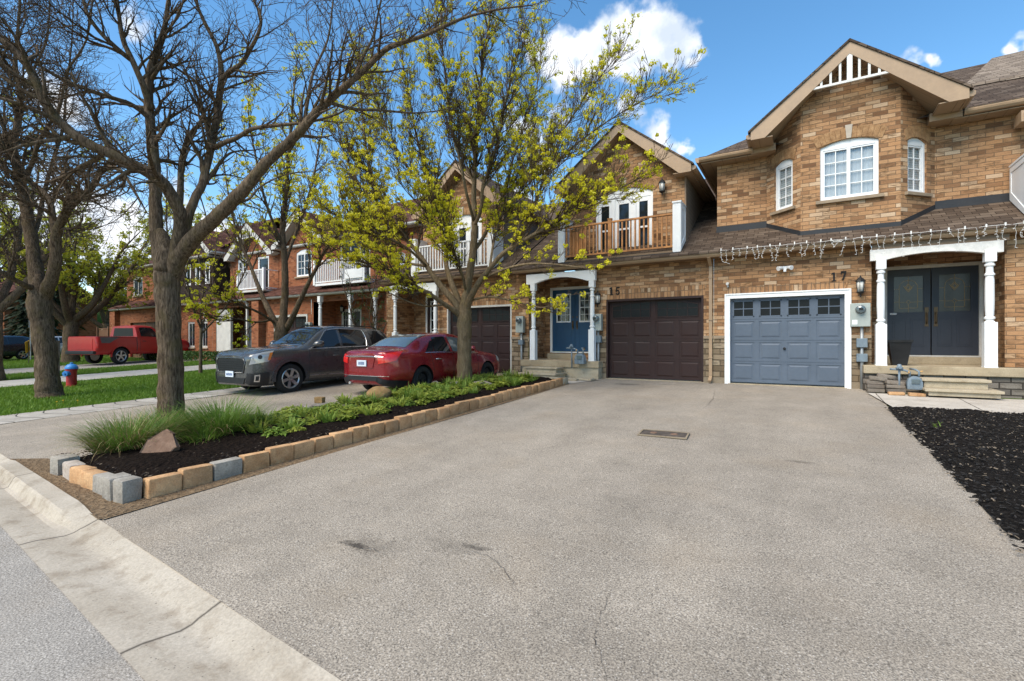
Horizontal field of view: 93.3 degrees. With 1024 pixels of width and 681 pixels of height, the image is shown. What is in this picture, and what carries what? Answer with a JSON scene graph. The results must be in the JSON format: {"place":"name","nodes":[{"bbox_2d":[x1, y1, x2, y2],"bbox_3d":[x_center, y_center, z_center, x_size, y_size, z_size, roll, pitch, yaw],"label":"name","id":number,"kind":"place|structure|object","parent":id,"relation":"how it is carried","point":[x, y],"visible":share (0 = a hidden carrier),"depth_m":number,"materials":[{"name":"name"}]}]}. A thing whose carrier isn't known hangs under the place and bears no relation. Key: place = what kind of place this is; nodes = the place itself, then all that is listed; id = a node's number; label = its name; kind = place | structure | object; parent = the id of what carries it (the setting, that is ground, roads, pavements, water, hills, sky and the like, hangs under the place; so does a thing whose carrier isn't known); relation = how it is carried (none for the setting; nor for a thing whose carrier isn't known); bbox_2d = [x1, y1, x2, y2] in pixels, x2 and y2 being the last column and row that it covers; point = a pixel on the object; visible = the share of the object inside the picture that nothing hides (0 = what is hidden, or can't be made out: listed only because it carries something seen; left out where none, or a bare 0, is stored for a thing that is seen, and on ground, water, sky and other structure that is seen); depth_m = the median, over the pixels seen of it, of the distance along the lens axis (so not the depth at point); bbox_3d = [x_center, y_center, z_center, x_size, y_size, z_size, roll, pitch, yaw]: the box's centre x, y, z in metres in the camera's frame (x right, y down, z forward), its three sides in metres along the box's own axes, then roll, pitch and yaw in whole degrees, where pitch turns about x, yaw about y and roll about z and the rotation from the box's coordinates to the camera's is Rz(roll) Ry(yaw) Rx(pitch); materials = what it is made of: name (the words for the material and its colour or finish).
{"place":"outdoors","nodes":[
{"label":"outdoors","id":0,"kind":"place"},
{"bbox_2d":[0,526,144,680],"bbox_3d":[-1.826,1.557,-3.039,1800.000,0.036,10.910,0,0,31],"label":"road","id":1,"kind":"structure","parent":0,"point":[49,631],"depth_m":2.59,"materials":[{"name":"asphalt"}]},
{"bbox_2d":[3,355,152,368],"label":"lawn grass","id":2,"kind":"structure","parent":0,"point":[17,363],"depth_m":26.88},
{"bbox_2d":[11,458,164,519],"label":"dirt","id":3,"kind":"structure","parent":0,"point":[97,506],"depth_m":4.74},
{"bbox_2d":[50,453,79,475],"bbox_3d":[-5.146,1.420,5.565,0.230,0.214,0.208,2,2,28],"label":"edging block","id":4,"kind":"object","parent":3,"relation":"on","point":[56,461],"depth_m":5.49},
{"bbox_2d":[62,460,85,479],"bbox_3d":[-4.865,1.436,5.374,0.324,0.185,0.148,0,-1,36],"label":"edging block","id":5,"kind":"object","parent":3,"relation":"on","point":[66,465],"depth_m":5.33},
{"bbox_2d":[69,465,96,484],"bbox_3d":[-4.596,1.436,5.184,0.310,0.186,0.144,0,0,27],"label":"edging block","id":6,"kind":"object","parent":3,"relation":"on","point":[74,474],"depth_m":5.14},
{"bbox_2d":[80,469,105,489],"bbox_3d":[-4.321,1.437,5.014,0.309,0.186,0.146,2,0,27],"label":"edging block","id":7,"kind":"object","parent":3,"relation":"on","point":[86,478],"depth_m":4.98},
{"bbox_2d":[92,472,112,494],"bbox_3d":[-4.054,1.433,4.844,0.308,0.196,0.146,0,-1,31],"label":"edging block","id":8,"kind":"object","parent":3,"relation":"on","point":[97,483],"depth_m":4.81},
{"bbox_2d":[102,472,130,500],"bbox_3d":[-3.832,1.413,4.694,0.210,0.236,0.187,-1,0,34],"label":"edging block","id":9,"kind":"object","parent":3,"relation":"on","point":[107,488],"depth_m":4.62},
{"bbox_2d":[0,364,215,386],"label":"sidewalk","id":10,"kind":"structure","parent":0,"point":[20,382],"depth_m":18.32,"materials":[{"name":"concrete"}]},
{"bbox_2d":[4,359,212,373],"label":"driveway","id":11,"kind":"structure","parent":0,"point":[29,370],"depth_m":23.96,"materials":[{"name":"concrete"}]},
{"bbox_2d":[65,325,189,363],"bbox_3d":[-20.553,0.140,26.268,2.382,2.029,5.292,0,0,15],"label":"parked pickup","id":12,"kind":"object","parent":11,"relation":"on","point":[119,344],"visible":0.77,"depth_m":24.91,"materials":[{"name":"red paint"}]},
{"bbox_2d":[2,360,215,380],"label":"lawn grass","id":13,"kind":"structure","parent":0,"point":[30,375],"depth_m":20.58,"materials":[{"name":"plant"}]},
{"bbox_2d":[0,368,240,415],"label":"lawn grass","id":14,"kind":"structure","parent":0,"point":[22,399],"depth_m":13.04,"materials":[{"name":"plant"}]},
{"bbox_2d":[62,362,78,386],"bbox_3d":[-13.475,1.011,14.726,0.462,0.760,0.405,0,0,31],"label":"fire hydrant","id":15,"kind":"object","parent":14,"relation":"on","point":[69,373],"visible":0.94,"depth_m":14.64,"materials":[{"name":"metal"}]},
{"bbox_2d":[145,146,274,372],"bbox_3d":[-11.642,-2.736,18.446,3.357,8.024,4.250,0,0,38],"label":"budding tree","id":16,"kind":"object","parent":14,"relation":"on","point":[201,332],"visible":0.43,"depth_m":18.24,"materials":[{"name":"green plant"}]},
{"bbox_2d":[148,33,388,348],"bbox_3d":[-7.848,-4.709,16.865,6.644,11.566,6.132,0,0,-18],"label":"budding tree","id":17,"kind":"object","parent":14,"relation":"on","point":[282,324],"visible":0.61,"depth_m":16.50,"materials":[{"name":"green plant"}]},
{"bbox_2d":[113,475,142,503],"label":"edging block","id":18,"kind":"structure","parent":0,"point":[127,489],"depth_m":4.54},
{"bbox_2d":[0,374,501,458],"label":"driveway","id":19,"kind":"structure","parent":0,"point":[28,439],"depth_m":9.14,"materials":[{"name":"concrete"}]},
{"bbox_2d":[215,324,386,392],"bbox_3d":[-5.672,0.411,13.899,2.211,1.796,4.843,0,0,31],"label":"parked suv","id":20,"kind":"object","parent":19,"relation":"on","point":[292,361],"visible":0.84,"depth_m":12.61,"materials":[{"name":"grey paint"}]},
{"bbox_2d":[343,327,499,389],"bbox_3d":[-2.240,0.452,13.319,2.058,1.656,4.891,0,0,31],"label":"parked sedan","id":21,"kind":"object","parent":19,"relation":"on","point":[400,360],"visible":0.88,"depth_m":11.72,"materials":[{"name":"red paint"}]},
{"bbox_2d":[80,376,551,493],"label":"garden soil","id":22,"kind":"structure","parent":0,"point":[236,444],"depth_m":6.04,"materials":[{"name":"soil"}]},
{"bbox_2d":[49,404,202,458],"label":"long grass","id":23,"kind":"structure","parent":22,"relation":"on","point":[111,438],"depth_m":5.85,"materials":[{"name":"plant"}]},
{"bbox_2d":[101,398,207,437],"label":"long grass","id":24,"kind":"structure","parent":22,"relation":"on","point":[162,416],"depth_m":6.80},
{"bbox_2d":[139,429,179,452],"bbox_3d":[-4.122,1.216,5.694,0.395,0.369,0.101,6,-26,0],"label":"rock","id":25,"kind":"object","parent":22,"relation":"on","point":[164,440],"visible":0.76,"depth_m":5.67,"materials":[{"name":"stone"}]},
{"bbox_2d":[172,420,237,445],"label":"long grass","id":26,"kind":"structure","parent":22,"relation":"on","point":[199,436],"depth_m":6.24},
{"bbox_2d":[145,388,287,439],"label":"long grass","id":27,"kind":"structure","parent":22,"relation":"on","point":[230,419],"depth_m":6.63,"materials":[{"name":"plant"}]},
{"bbox_2d":[61,409,413,476],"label":"bed chips","id":28,"kind":"object","parent":22,"relation":"on","point":[95,463],"visible":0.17,"depth_m":5.71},
{"bbox_2d":[239,414,273,432],"bbox_3d":[-3.616,1.159,6.757,0.501,0.275,0.499,0,0,27],"label":"leafy clump","id":29,"kind":"object","parent":22,"relation":"on","point":[253,429],"visible":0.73,"depth_m":6.72,"materials":[{"name":"green plant"}]},
{"bbox_2d":[261,427,289,437],"bbox_3d":[-3.210,1.231,6.549,0.379,0.138,0.342,0,0,-16],"label":"leafy clump","id":30,"kind":"object","parent":22,"relation":"on","point":[280,431],"visible":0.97,"depth_m":6.52,"materials":[{"name":"green plant"}]},
{"bbox_2d":[279,415,308,429],"bbox_3d":[-3.150,1.150,6.933,0.515,0.266,0.623,0,0,13],"label":"leafy clump","id":31,"kind":"object","parent":22,"relation":"on","point":[291,424],"visible":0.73,"depth_m":6.91,"materials":[{"name":"green plant"}]},
{"bbox_2d":[312,403,340,422],"bbox_3d":[-2.842,1.091,7.424,0.502,0.336,0.607,0,0,-33],"label":"leafy clump","id":32,"kind":"object","parent":22,"relation":"on","point":[327,417],"visible":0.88,"depth_m":7.39,"materials":[{"name":"green plant"}]},
{"bbox_2d":[348,395,371,404],"bbox_3d":[-2.813,1.101,8.954,0.484,0.207,0.466,0,0,27],"label":"leafy clump","id":33,"kind":"object","parent":22,"relation":"on","point":[358,401],"visible":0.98,"depth_m":8.96,"materials":[{"name":"green plant"}]},
{"bbox_2d":[356,402,381,414],"bbox_3d":[-2.384,1.101,7.975,0.478,0.261,0.480,0,0,12],"label":"leafy clump","id":34,"kind":"object","parent":22,"relation":"on","point":[362,408],"visible":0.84,"depth_m":7.94,"materials":[{"name":"green plant"}]},
{"bbox_2d":[366,386,391,399],"bbox_3d":[-2.677,1.074,9.717,0.514,0.373,0.421,0,0,2],"label":"boulder","id":35,"kind":"object","parent":22,"relation":"on","point":[386,392],"visible":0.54,"depth_m":9.58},
{"bbox_2d":[271,0,706,381],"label":"budding tree","id":36,"kind":"object","parent":22,"relation":"on","point":[369,224],"visible":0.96,"depth_m":11.44,"materials":[{"name":"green plant"}]},
{"bbox_2d":[102,384,567,518],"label":"dirt","id":37,"kind":"structure","parent":0,"point":[186,491],"depth_m":5.71,"materials":[{"name":"soil"}]},
{"bbox_2d":[143,472,181,498],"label":"edging block","id":38,"kind":"structure","parent":37,"relation":"on","point":[160,485],"depth_m":4.71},
{"bbox_2d":[178,463,212,488],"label":"edging block","id":39,"kind":"structure","parent":37,"relation":"on","point":[195,475],"depth_m":4.99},
{"bbox_2d":[290,440,314,458],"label":"edging block","id":40,"kind":"structure","parent":37,"relation":"on","point":[303,448],"depth_m":6.04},
{"bbox_2d":[310,435,332,452],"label":"edging block","id":41,"kind":"structure","parent":37,"relation":"on","point":[323,443],"depth_m":6.29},
{"bbox_2d":[364,421,383,437],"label":"edging block","id":42,"kind":"structure","parent":37,"relation":"on","point":[375,429],"depth_m":7.07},
{"bbox_2d":[394,415,410,429],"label":"edging block","id":43,"kind":"structure","parent":37,"relation":"on","point":[404,421],"depth_m":7.57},
{"bbox_2d":[421,409,436,422],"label":"edging block","id":44,"kind":"structure","parent":37,"relation":"on","point":[430,414],"depth_m":8.11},
{"bbox_2d":[434,406,448,418],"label":"edging block","id":45,"kind":"structure","parent":37,"relation":"on","point":[442,412],"depth_m":8.37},
{"bbox_2d":[0,347,1023,423],"bbox_3d":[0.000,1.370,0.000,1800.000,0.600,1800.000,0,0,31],"label":"ground","id":46,"kind":"structure","parent":0,"point":[14,357],"depth_m":17.19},
{"bbox_2d":[3,336,33,359],"bbox_3d":[-32.387,0.388,29.792,1.802,1.532,4.400,0,0,18],"label":"parked car","id":47,"kind":"object","parent":46,"relation":"on","point":[14,346],"visible":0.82,"depth_m":30.54,"materials":[{"name":"blue paint"}]},
{"bbox_2d":[3,284,60,355],"bbox_3d":[-37.914,-2.267,38.053,4.423,7.034,4.530,0,0,-8],"label":"conifer","id":48,"kind":"object","parent":46,"relation":"on","point":[20,313],"visible":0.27,"depth_m":37.10,"materials":[{"name":"green plant"}]},
{"bbox_2d":[0,274,96,335],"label":"house","id":49,"kind":"structure","parent":46,"relation":"on","point":[89,326],"depth_m":48.88,"materials":[{"name":"orange brick"}]},
{"bbox_2d":[14,285,86,335],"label":"conifer","id":50,"kind":"object","parent":46,"relation":"on","point":[58,302],"visible":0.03,"depth_m":42.05,"materials":[{"name":"green plant"}]},
{"bbox_2d":[0,50,137,380],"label":"budding tree","id":51,"kind":"object","parent":46,"relation":"on","point":[7,301],"visible":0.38,"depth_m":17.84,"materials":[{"name":"plant"}]},
{"bbox_2d":[0,178,172,362],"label":"budding tree","id":52,"kind":"object","parent":46,"relation":"on","point":[69,318],"visible":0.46,"depth_m":27.23,"materials":[{"name":"green plant"}]},
{"bbox_2d":[44,223,133,327],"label":"budding tree","id":53,"kind":"object","parent":46,"relation":"on","point":[102,313],"visible":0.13,"depth_m":46.41,"materials":[{"name":"green plant"}]},
{"bbox_2d":[0,0,197,398],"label":"bare tree","id":54,"kind":"object","parent":46,"relation":"on","point":[41,285],"visible":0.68,"depth_m":12.05,"materials":[{"name":"grey plant"}]},
{"bbox_2d":[96,326,109,354],"bbox_3d":[-30.242,-0.025,37.385,8.566,2.350,0.180,0,0,31],"label":"board fence","id":55,"kind":"object","parent":46,"relation":"on","point":[102,331],"visible":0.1,"depth_m":39.09,"materials":[{"name":"brown wood"}]},
{"bbox_2d":[107,260,155,357],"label":"townhouse","id":56,"kind":"structure","parent":46,"relation":"on","point":[143,315],"depth_m":32.46,"materials":[{"name":"orange brick"}]},
{"bbox_2d":[0,454,340,680],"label":"kerb","id":57,"kind":"structure","parent":46,"relation":"on","point":[148,616],"depth_m":2.93,"materials":[{"name":"concrete"}]},
{"bbox_2d":[0,379,340,423],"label":"paver border","id":58,"kind":"object","parent":46,"relation":"on","point":[12,418],"visible":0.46,"depth_m":10.47,"materials":[{"name":"concrete"}]},
{"bbox_2d":[136,350,221,360],"bbox_3d":[-17.922,0.778,26.463,9.081,0.634,1.528,0,0,31],"label":"hedge","id":59,"kind":"object","parent":46,"relation":"on","point":[211,355],"visible":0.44,"depth_m":25.46,"materials":[{"name":"green plant"}]},
{"bbox_2d":[209,457,241,480],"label":"edging block","id":60,"kind":"structure","parent":46,"relation":"on","point":[226,468],"depth_m":5.24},
{"bbox_2d":[180,217,279,359],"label":"townhouse","id":61,"kind":"structure","parent":46,"relation":"on","point":[190,331],"depth_m":27.96,"materials":[{"name":"orange brick"}]},
{"bbox_2d":[188,322,194,348],"bbox_3d":[-18.788,-0.363,28.339,0.980,1.575,0.170,0,0,31],"label":"window","id":62,"kind":"structure","parent":61,"relation":"in","point":[191,325],"depth_m":28.44,"materials":[{"name":"white glass"}]},
{"bbox_2d":[202,319,207,348],"bbox_3d":[-17.545,-0.462,27.592,0.880,1.775,0.170,0,0,31],"label":"window","id":63,"kind":"structure","parent":61,"relation":"in","point":[205,335],"depth_m":27.63,"materials":[{"name":"white glass"}]},
{"bbox_2d":[239,451,269,472],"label":"edging block","id":64,"kind":"structure","parent":46,"relation":"on","point":[255,461],"depth_m":5.50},
{"bbox_2d":[209,210,341,352],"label":"townhouse","id":65,"kind":"structure","parent":46,"relation":"on","point":[225,335],"depth_m":24.84,"materials":[{"name":"orange brick"}]},
{"bbox_2d":[258,256,268,288],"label":"balcony door","id":66,"kind":"structure","parent":65,"relation":"in","point":[263,262],"depth_m":25.81,"materials":[{"name":"white paint"}]},
{"bbox_2d":[274,314,307,332],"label":"garage door","id":67,"kind":"structure","parent":65,"relation":"in","point":[300,320],"depth_m":23.46,"materials":[{"name":"white paint"}]},
{"bbox_2d":[294,249,311,278],"bbox_3d":[-10.365,-3.888,24.106,1.380,1.425,0.150,0,0,31],"label":"window","id":68,"kind":"structure","parent":65,"relation":"in","point":[302,272],"depth_m":24.22,"materials":[{"name":"glass"}]},
{"bbox_2d":[265,443,293,465],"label":"edging block","id":69,"kind":"structure","parent":46,"relation":"on","point":[282,453],"depth_m":5.78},
{"bbox_2d":[0,0,584,421],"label":"bare tree","id":70,"kind":"object","parent":46,"relation":"on","point":[173,253],"visible":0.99,"depth_m":7.18,"materials":[{"name":"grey plant"}]},
{"bbox_2d":[329,430,351,447],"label":"edging block","id":71,"kind":"structure","parent":46,"relation":"on","point":[342,437],"depth_m":6.55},
{"bbox_2d":[348,425,367,442],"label":"edging block","id":72,"kind":"structure","parent":46,"relation":"on","point":[359,433],"depth_m":6.81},
{"bbox_2d":[340,258,386,332],"bbox_3d":[-5.409,-1.030,19.353,2.834,4.298,2.837,0,0,31],"label":"tall shrub","id":73,"kind":"object","parent":46,"relation":"on","point":[374,323],"visible":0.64,"depth_m":18.84,"materials":[{"name":"green plant"}]},
{"bbox_2d":[305,199,433,335],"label":"townhouse","id":74,"kind":"structure","parent":46,"relation":"on","point":[328,296],"depth_m":21.89,"materials":[{"name":"orange brick"}]},
{"bbox_2d":[341,240,369,281],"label":"balcony door","id":75,"kind":"structure","parent":74,"relation":"in","point":[352,246],"depth_m":22.36,"materials":[{"name":"white glass"}]},
{"bbox_2d":[380,419,398,433],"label":"edging block","id":76,"kind":"structure","parent":46,"relation":"on","point":[391,425],"depth_m":7.32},
{"bbox_2d":[407,411,424,425],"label":"edging block","id":77,"kind":"structure","parent":46,"relation":"on","point":[418,418],"depth_m":7.83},
{"bbox_2d":[455,400,468,412],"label":"edging block","id":78,"kind":"structure","parent":46,"relation":"on","point":[463,405],"depth_m":8.91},
{"bbox_2d":[378,160,566,374],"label":"townhouse","id":79,"kind":"structure","parent":46,"relation":"on","point":[493,324],"depth_m":16.62,"materials":[{"name":"beige brick"}]},
{"bbox_2d":[428,298,437,332],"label":"front door","id":80,"kind":"structure","parent":79,"relation":"in","point":[430,309],"depth_m":18.70,"materials":[{"name":"paint"}]},
{"bbox_2d":[443,215,481,264],"bbox_3d":[-1.727,-3.400,16.979,1.690,2.060,0.070,0,0,31],"label":"balcony door","id":81,"kind":"structure","parent":79,"relation":"in","point":[465,218],"depth_m":16.86,"materials":[{"name":"white paint"}]},
{"bbox_2d":[450,306,509,372],"bbox_3d":[-1.065,-0.070,16.314,2.530,2.200,0.069,0,0,31],"label":"garage door","id":82,"kind":"structure","parent":79,"relation":"in","point":[490,326],"depth_m":16.05,"materials":[{"name":"brown paint"}]},
{"bbox_2d":[511,122,716,382],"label":"townhouse","id":83,"kind":"structure","parent":46,"relation":"on","point":[650,283],"depth_m":13.66,"materials":[{"name":"beige brick"}]},
{"bbox_2d":[516,316,524,371],"bbox_3d":[0.231,0.125,15.180,0.270,1.850,0.268,0,0,31],"label":"electric meter","id":84,"kind":"object","parent":83,"relation":"attached to","point":[520,324],"visible":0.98,"depth_m":15.18,"materials":[{"name":"grey metal"}]},
{"bbox_2d":[553,289,574,350],"bbox_3d":[1.683,-0.683,15.791,0.793,2.006,0.115,0,0,31],"label":"front door","id":85,"kind":"structure","parent":83,"relation":"in","point":[563,324],"depth_m":15.79,"materials":[{"name":"blue paint"}]},
{"bbox_2d":[566,344,585,367],"bbox_3d":[1.882,0.415,13.824,0.585,0.680,0.474,0,0,-9],"label":"gas meter","id":86,"kind":"object","parent":83,"relation":"attached to","point":[579,358],"visible":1,"depth_m":13.72,"materials":[{"name":"grey metal"}]},
{"bbox_2d":[575,288,589,351],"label":"front door","id":87,"kind":"structure","parent":83,"relation":"in","point":[582,305],"depth_m":15.48,"materials":[{"name":"blue paint"}]},
{"bbox_2d":[593,314,602,360],"bbox_3d":[2.417,0.130,13.867,0.300,1.840,0.268,0,0,31],"label":"electric meter","id":88,"kind":"object","parent":83,"relation":"attached to","point":[598,321],"visible":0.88,"depth_m":13.84,"materials":[{"name":"grey metal"}]},
{"bbox_2d":[596,187,652,250],"bbox_3d":[3.245,-3.400,13.992,1.690,2.060,0.070,0,0,31],"label":"balcony door","id":89,"kind":"structure","parent":83,"relation":"in","point":[615,210],"depth_m":13.95,"materials":[{"name":"white paint"}]},
{"bbox_2d":[609,298,700,380],"bbox_3d":[3.907,-0.070,13.327,2.530,2.200,0.069,0,0,31],"label":"garage door","id":90,"kind":"structure","parent":83,"relation":"in","point":[649,339],"depth_m":13.28,"materials":[{"name":"brown paint"}]},
{"bbox_2d":[695,38,1023,398],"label":"townhouse","id":91,"kind":"structure","parent":46,"relation":"on","point":[849,139],"depth_m":10.96,"materials":[{"name":"beige brick"}]},
{"bbox_2d":[770,159,795,215],"bbox_3d":[6.708,-3.822,11.906,0.200,1.295,0.720,0,0,-16],"label":"window","id":92,"kind":"structure","parent":91,"relation":"in","point":[784,171],"depth_m":11.96,"materials":[{"name":"white paint"}]},
{"bbox_2d":[725,288,850,388],"bbox_3d":[6.553,-0.050,11.634,2.630,2.300,0.185,0,0,31],"label":"garage door","id":93,"kind":"structure","parent":91,"relation":"in","point":[804,336],"depth_m":11.61,"materials":[{"name":"blue metal"}]},
{"bbox_2d":[816,138,883,204],"bbox_3d":[7.633,-3.888,10.965,1.270,1.425,0.200,0,0,31],"label":"window","id":94,"kind":"structure","parent":91,"relation":"in","point":[849,168],"depth_m":10.99,"materials":[{"name":"white paint"}]},
{"bbox_2d":[850,303,870,388],"bbox_3d":[7.716,0.125,10.706,0.360,1.950,0.268,0,0,31],"label":"electric meter","id":95,"kind":"object","parent":91,"relation":"attached to","point":[860,315],"visible":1,"depth_m":10.71,"materials":[{"name":"grey metal"}]},
{"bbox_2d":[855,275,865,296],"bbox_3d":[7.733,-1.225,10.734,0.200,0.490,0.227,0,0,31],"label":"wall lantern","id":96,"kind":"object","parent":91,"relation":"attached to","point":[860,282],"depth_m":10.68,"materials":[{"name":"black metal"}]},
{"bbox_2d":[720,221,1023,263],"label":"icicle lights","id":97,"kind":"object","parent":91,"relation":"hanging from","point":[1005,223],"visible":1,"depth_m":10.42,"materials":[{"name":"white plastic"}]},
{"bbox_2d":[887,340,913,365],"bbox_3d":[8.434,0.240,10.542,0.440,0.550,0.440,0,0,31],"label":"planter","id":98,"kind":"object","parent":91,"relation":"on","point":[899,351],"visible":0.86,"depth_m":10.41,"materials":[{"name":"black plastic"}]},
{"bbox_2d":[890,364,922,389],"bbox_3d":[8.046,0.762,9.792,0.511,0.604,0.416,0,0,-9],"label":"gas meter","id":99,"kind":"object","parent":91,"relation":"attached to","point":[914,382],"visible":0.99,"depth_m":9.71,"materials":[{"name":"grey metal"}]},
{"bbox_2d":[887,268,929,354],"bbox_3d":[9.354,-0.697,11.405,0.799,2.015,0.133,0,0,31],"label":"front door","id":100,"kind":"structure","parent":91,"relation":"in","point":[908,290],"depth_m":11.41,"materials":[{"name":"grey paint"}]},
{"bbox_2d":[905,138,932,197],"bbox_3d":[8.858,-3.822,10.609,0.720,1.295,0.200,0,0,-14],"label":"window","id":101,"kind":"structure","parent":91,"relation":"in","point":[916,148],"depth_m":10.68,"materials":[{"name":"white paint"}]},
{"bbox_2d":[931,265,977,354],"bbox_3d":[10.059,-0.697,10.981,0.799,2.015,0.133,0,0,31],"label":"front door","id":102,"kind":"structure","parent":91,"relation":"in","point":[954,290],"depth_m":11.01,"materials":[{"name":"grey paint"}]},
{"bbox_2d":[884,406,1023,552],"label":"mulch bed","id":103,"kind":"object","parent":46,"relation":"on","point":[1014,481],"visible":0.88,"depth_m":5.50,"materials":[{"name":"black wood"}]},
{"bbox_2d":[959,51,1023,213],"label":"townhouse","id":104,"kind":"structure","parent":46,"relation":"on","point":[1006,72],"depth_m":11.33,"materials":[{"name":"beige brick"}]},
{"bbox_2d":[0,0,1023,294],"label":"sky","id":105,"kind":"structure","parent":0,"point":[758,52],"materials":[{"name":"blue"}]},
{"bbox_2d":[99,379,1023,680],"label":"driveway","id":106,"kind":"structure","parent":0,"point":[771,533],"depth_m":3.45,"materials":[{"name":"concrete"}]},
{"bbox_2d":[637,429,689,438],"bbox_3d":[2.139,1.301,6.822,0.660,0.018,0.370,0,2,26],"label":"utility cover","id":107,"kind":"object","parent":106,"relation":"on","point":[664,433],"visible":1,"depth_m":6.79,"materials":[{"name":"metal"}]},
{"bbox_2d":[568,379,599,383],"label":"path","id":108,"kind":"structure","parent":0,"point":[570,382],"depth_m":13.20,"materials":[{"name":"concrete"}]},
{"bbox_2d":[518,366,566,377],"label":"concrete steps","id":109,"kind":"structure","parent":108,"relation":"on","point":[540,371],"depth_m":13.98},
{"bbox_2d":[869,393,1023,412],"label":"path","id":110,"kind":"structure","parent":0,"point":[996,405],"depth_m":8.75,"materials":[{"name":"concrete"}]},
{"bbox_2d":[919,377,1004,398],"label":"concrete steps","id":111,"kind":"structure","parent":110,"relation":"on","point":[960,387],"depth_m":9.29,"materials":[{"name":"concrete"}]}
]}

